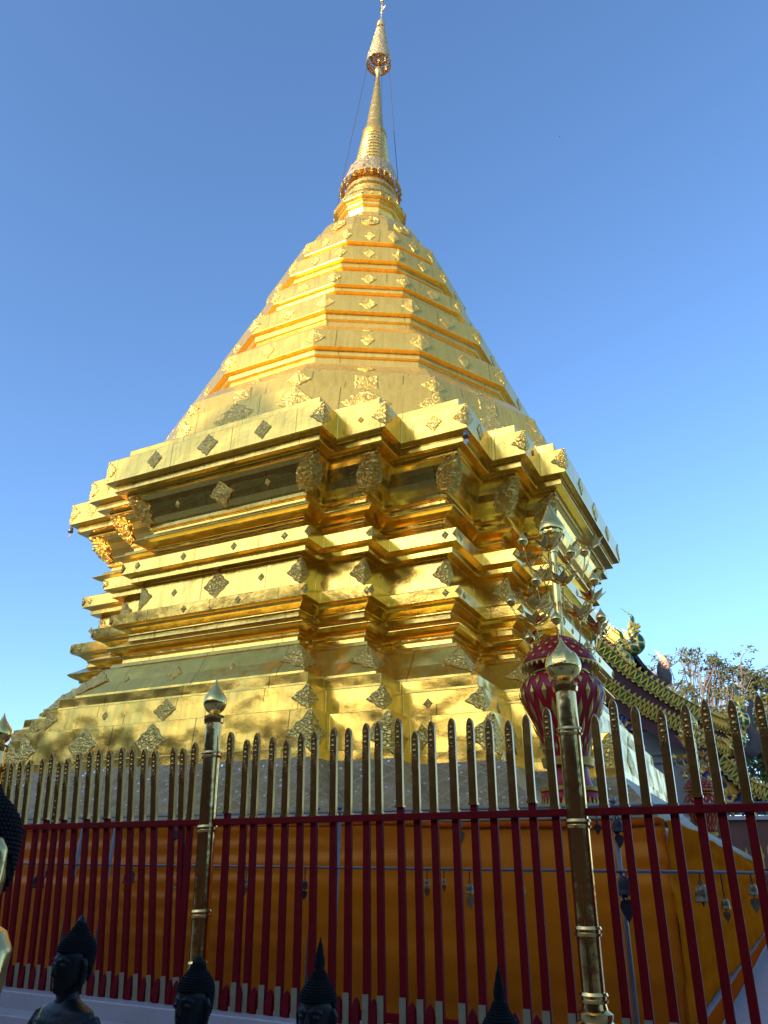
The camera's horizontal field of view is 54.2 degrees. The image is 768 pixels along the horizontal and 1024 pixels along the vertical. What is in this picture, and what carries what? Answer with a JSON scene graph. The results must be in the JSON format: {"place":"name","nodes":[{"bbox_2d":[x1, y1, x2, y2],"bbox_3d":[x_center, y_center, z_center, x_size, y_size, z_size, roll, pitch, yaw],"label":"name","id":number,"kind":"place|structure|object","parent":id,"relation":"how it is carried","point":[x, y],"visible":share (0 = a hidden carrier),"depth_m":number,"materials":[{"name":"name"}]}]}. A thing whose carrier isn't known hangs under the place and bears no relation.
{"place":"outdoors","nodes":[
{"label":"outdoors","id":0,"kind":"place"},
{"bbox_2d":[0,0,767,815],"label":"sky","id":1,"kind":"structure","parent":0,"point":[165,164],"materials":[{"name":"blue"}]},
{"bbox_2d":[593,607,767,880],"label":"temple hall","id":2,"kind":"structure","parent":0,"point":[629,685],"depth_m":27.85,"materials":[{"name":"tile"}]},
{"bbox_2d":[605,649,671,732],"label":"hall roof","id":3,"kind":"structure","parent":2,"relation":"attached to","point":[664,674],"depth_m":37.46,"materials":[{"name":"tile"}]},
{"bbox_2d":[744,701,760,757],"bbox_3d":[14.746,8.791,30.405,0.789,2.227,0.280,-12,-29,24],"label":"chofa","id":4,"kind":"object","parent":2,"relation":"on","point":[752,749],"visible":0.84,"depth_m":30.09,"materials":[{"name":"grey"}]},
{"bbox_2d":[722,945,767,1023],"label":"walkway","id":5,"kind":"structure","parent":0,"point":[760,974],"depth_m":10.17,"materials":[{"name":"white stone"}]},
{"bbox_2d":[23,797,767,1023],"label":"bell rack","id":6,"kind":"object","parent":5,"relation":"on","point":[620,870],"visible":0.41,"depth_m":5.94,"materials":[{"name":"metal"}]},
{"bbox_2d":[33,875,44,887],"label":"hanging bell","id":7,"kind":"object","parent":6,"relation":"hanging from","point":[34,881],"visible":0.18,"depth_m":7.82,"materials":[{"name":"grey metal"}]},
{"bbox_2d":[122,867,134,890],"bbox_3d":[-2.504,3.618,7.358,0.124,0.291,0.124,9,-27,-16],"label":"hanging bell","id":8,"kind":"object","parent":6,"relation":"hanging from","point":[133,874],"visible":0.24,"depth_m":7.35,"materials":[{"name":"grey metal"}]},
{"bbox_2d":[175,826,177,840],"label":"hanging bell","id":9,"kind":"object","parent":6,"relation":"hanging from","point":[176,833],"visible":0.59,"depth_m":7.30,"materials":[{"name":"grey metal"}]},
{"bbox_2d":[244,868,247,894],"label":"hanging bell","id":10,"kind":"object","parent":6,"relation":"hanging from","point":[246,883],"visible":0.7,"depth_m":6.76,"materials":[{"name":"grey metal"}]},
{"bbox_2d":[303,868,307,899],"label":"hanging bell","id":11,"kind":"object","parent":6,"relation":"hanging from","point":[305,884],"visible":0.84,"depth_m":6.50,"materials":[{"name":"grey metal"}]},
{"bbox_2d":[424,870,429,896],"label":"hanging bell","id":12,"kind":"object","parent":6,"relation":"hanging from","point":[427,884],"visible":1,"depth_m":6.04,"materials":[{"name":"grey metal"}]},
{"bbox_2d":[442,870,445,891],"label":"hanging bell","id":13,"kind":"object","parent":6,"relation":"hanging from","point":[444,882],"visible":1,"depth_m":5.99,"materials":[{"name":"grey metal"}]},
{"bbox_2d":[460,821,464,843],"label":"hanging bell","id":14,"kind":"object","parent":6,"relation":"hanging from","point":[462,835],"visible":0.16,"depth_m":6.09,"materials":[{"name":"grey metal"}]},
{"bbox_2d":[465,871,473,909],"bbox_3d":[0.672,2.959,5.888,0.072,0.283,0.072,12,-28,-21],"label":"hanging bell","id":15,"kind":"object","parent":6,"relation":"hanging from","point":[469,891],"visible":1,"depth_m":5.86,"materials":[{"name":"grey metal"}]},
{"bbox_2d":[594,807,600,834],"bbox_3d":[1.608,2.332,5.672,0.050,0.203,0.032,-12,-29,25],"label":"hanging bell","id":16,"kind":"object","parent":6,"relation":"hanging from","point":[597,827],"visible":0.98,"depth_m":5.65,"materials":[{"name":"grey metal"}]},
{"bbox_2d":[612,815,623,848],"bbox_3d":[1.742,2.345,5.589,0.087,0.294,0.087,-7,-27,16],"label":"hanging bell","id":17,"kind":"object","parent":6,"relation":"hanging from","point":[618,829],"visible":0.91,"depth_m":5.56,"materials":[{"name":"grey metal"}]},
{"bbox_2d":[618,873,632,922],"bbox_3d":[1.739,2.758,5.385,0.121,0.334,0.121,-5,-27,13],"label":"hanging bell","id":18,"kind":"object","parent":6,"relation":"hanging from","point":[624,890],"visible":0.84,"depth_m":5.37,"materials":[{"name":"grey metal"}]},
{"bbox_2d":[695,874,707,906],"bbox_3d":[2.197,2.613,5.198,0.110,0.214,0.110,14,-29,-24],"label":"hanging bell","id":19,"kind":"object","parent":6,"relation":"hanging from","point":[701,896],"visible":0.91,"depth_m":5.16,"materials":[{"name":"grey metal"}]},
{"bbox_2d":[720,874,730,922],"bbox_3d":[2.321,2.629,5.120,0.063,0.306,0.063,-1,-26,4],"label":"hanging bell","id":20,"kind":"object","parent":6,"relation":"hanging from","point":[725,904],"visible":1,"depth_m":5.08,"materials":[{"name":"grey metal"}]},
{"bbox_2d":[748,875,759,913],"bbox_3d":[2.489,2.567,5.056,0.069,0.246,0.068,1,-26,-1],"label":"hanging bell","id":21,"kind":"object","parent":6,"relation":"hanging from","point":[754,901],"visible":0.92,"depth_m":5.04,"materials":[{"name":"grey metal"}]},
{"bbox_2d":[738,845,767,887],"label":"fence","id":22,"kind":"object","parent":5,"relation":"on","point":[763,857],"visible":0.06,"depth_m":20.98,"materials":[{"name":"gold paint"}]},
{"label":"terrace","id":23,"kind":"structure","parent":0,"visible":0},
{"bbox_2d":[0,1007,128,1023],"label":"step","id":24,"kind":"object","parent":23,"relation":"on","point":[12,1016],"depth_m":5.99,"materials":[{"name":"white stone"}]},
{"bbox_2d":[0,986,387,1023],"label":"kerb","id":25,"kind":"structure","parent":23,"relation":"on","point":[120,1010],"depth_m":5.82,"materials":[{"name":"white stone"}]},
{"bbox_2d":[0,637,767,1023],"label":"fence","id":26,"kind":"object","parent":25,"relation":"on","point":[562,665],"visible":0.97,"depth_m":5.51,"materials":[{"name":"red metal"}]},
{"bbox_2d":[27,802,765,1023],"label":"plinth","id":27,"kind":"structure","parent":23,"relation":"on","point":[718,995],"depth_m":8.54,"materials":[{"name":"white stone"}]},
{"bbox_2d":[4,0,693,824],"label":"chedi","id":28,"kind":"structure","parent":27,"relation":"on","point":[310,514],"depth_m":13.75,"materials":[{"name":"gold metal"}]},
{"bbox_2d":[68,526,72,537],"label":"wind bell","id":29,"kind":"object","parent":28,"relation":"hanging from","point":[70,529],"visible":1,"depth_m":17.06,"materials":[{"name":"metal"}]},
{"bbox_2d":[462,429,468,443],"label":"wind bell","id":30,"kind":"object","parent":28,"relation":"hanging from","point":[465,435],"visible":1,"depth_m":13.10,"materials":[{"name":"metal"}]},
{"bbox_2d":[0,817,765,1023],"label":"saffron cloth","id":31,"kind":"object","parent":27,"relation":"attached to","point":[706,948],"visible":0.45,"depth_m":7.69,"materials":[{"name":"fabric"}]},
{"bbox_2d":[519,635,605,803],"bbox_3d":[2.009,2.300,8.368,0.963,1.878,0.948,-12,-29,24],"label":"urn","id":32,"kind":"object","parent":27,"relation":"on","point":[538,696],"visible":0.57,"depth_m":8.17,"materials":[{"name":"red lacquer"},{"name":"gold"}]},
{"bbox_2d":[506,502,609,654],"bbox_3d":[2.057,1.002,8.960,1.237,2.530,1.213,-12,-29,24],"label":"lotus tree","id":33,"kind":"object","parent":32,"relation":"in","point":[551,530],"visible":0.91,"depth_m":8.90,"materials":[{"name":"gold metal"}]},
{"bbox_2d":[682,776,718,836],"bbox_3d":[8.272,7.825,19.429,0.963,1.878,0.948,-12,-29,24],"label":"urn","id":34,"kind":"object","parent":27,"relation":"on","point":[708,795],"visible":0.35,"depth_m":19.30,"materials":[{"name":"red paint"}]},
{"bbox_2d":[672,712,720,783],"bbox_3d":[8.320,6.528,20.021,1.237,2.530,1.213,-12,-29,24],"label":"lotus tree","id":35,"kind":"object","parent":34,"relation":"in","point":[680,737],"visible":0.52,"depth_m":20.05,"materials":[{"name":"gold metal"}]},
{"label":"ledge","id":36,"kind":"structure","parent":0,"visible":0},
{"bbox_2d":[0,784,22,994],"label":"buddha statue","id":37,"kind":"object","parent":36,"relation":"on","point":[11,831],"visible":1,"depth_m":2.05,"materials":[{"name":"gold metal"}]},
{"bbox_2d":[27,915,100,1023],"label":"buddha statue","id":38,"kind":"object","parent":36,"relation":"on","point":[74,962],"visible":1,"depth_m":2.53,"materials":[{"name":"black metal"}]},
{"bbox_2d":[173,955,214,1023],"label":"buddha statue","id":39,"kind":"object","parent":36,"relation":"on","point":[194,998],"visible":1,"depth_m":2.51,"materials":[{"name":"black metal"}]},
{"bbox_2d":[296,937,337,1023],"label":"buddha statue","id":40,"kind":"object","parent":36,"relation":"on","point":[317,999],"visible":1,"depth_m":2.52,"materials":[{"name":"black metal"}]},
{"bbox_2d":[482,964,517,1023],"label":"buddha statue","id":41,"kind":"object","parent":36,"relation":"on","point":[499,1012],"visible":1,"depth_m":2.46,"materials":[{"name":"black metal"}]},
{"bbox_3d":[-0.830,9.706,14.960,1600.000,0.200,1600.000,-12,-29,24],"label":"ground","id":42,"kind":"structure","parent":0,"visible":0},
{"bbox_2d":[644,645,763,712],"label":"tree","id":43,"kind":"object","parent":42,"relation":"on","point":[722,677],"visible":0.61,"depth_m":52.60,"materials":[{"name":"green plant"}]},
{"bbox_2d":[689,687,767,815],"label":"tree","id":44,"kind":"object","parent":42,"relation":"on","point":[745,697],"visible":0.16,"depth_m":48.16,"materials":[{"name":"green plant"}]},
{"bbox_2d":[719,662,767,785],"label":"tree","id":45,"kind":"object","parent":42,"relation":"on","point":[761,684],"visible":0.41,"depth_m":50.97,"materials":[{"name":"green plant"}]},
{"bbox_2d":[745,740,767,815],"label":"tree","id":46,"kind":"object","parent":42,"relation":"on","point":[754,763],"visible":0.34,"depth_m":39.08,"materials":[{"name":"green plant"}]}
]}

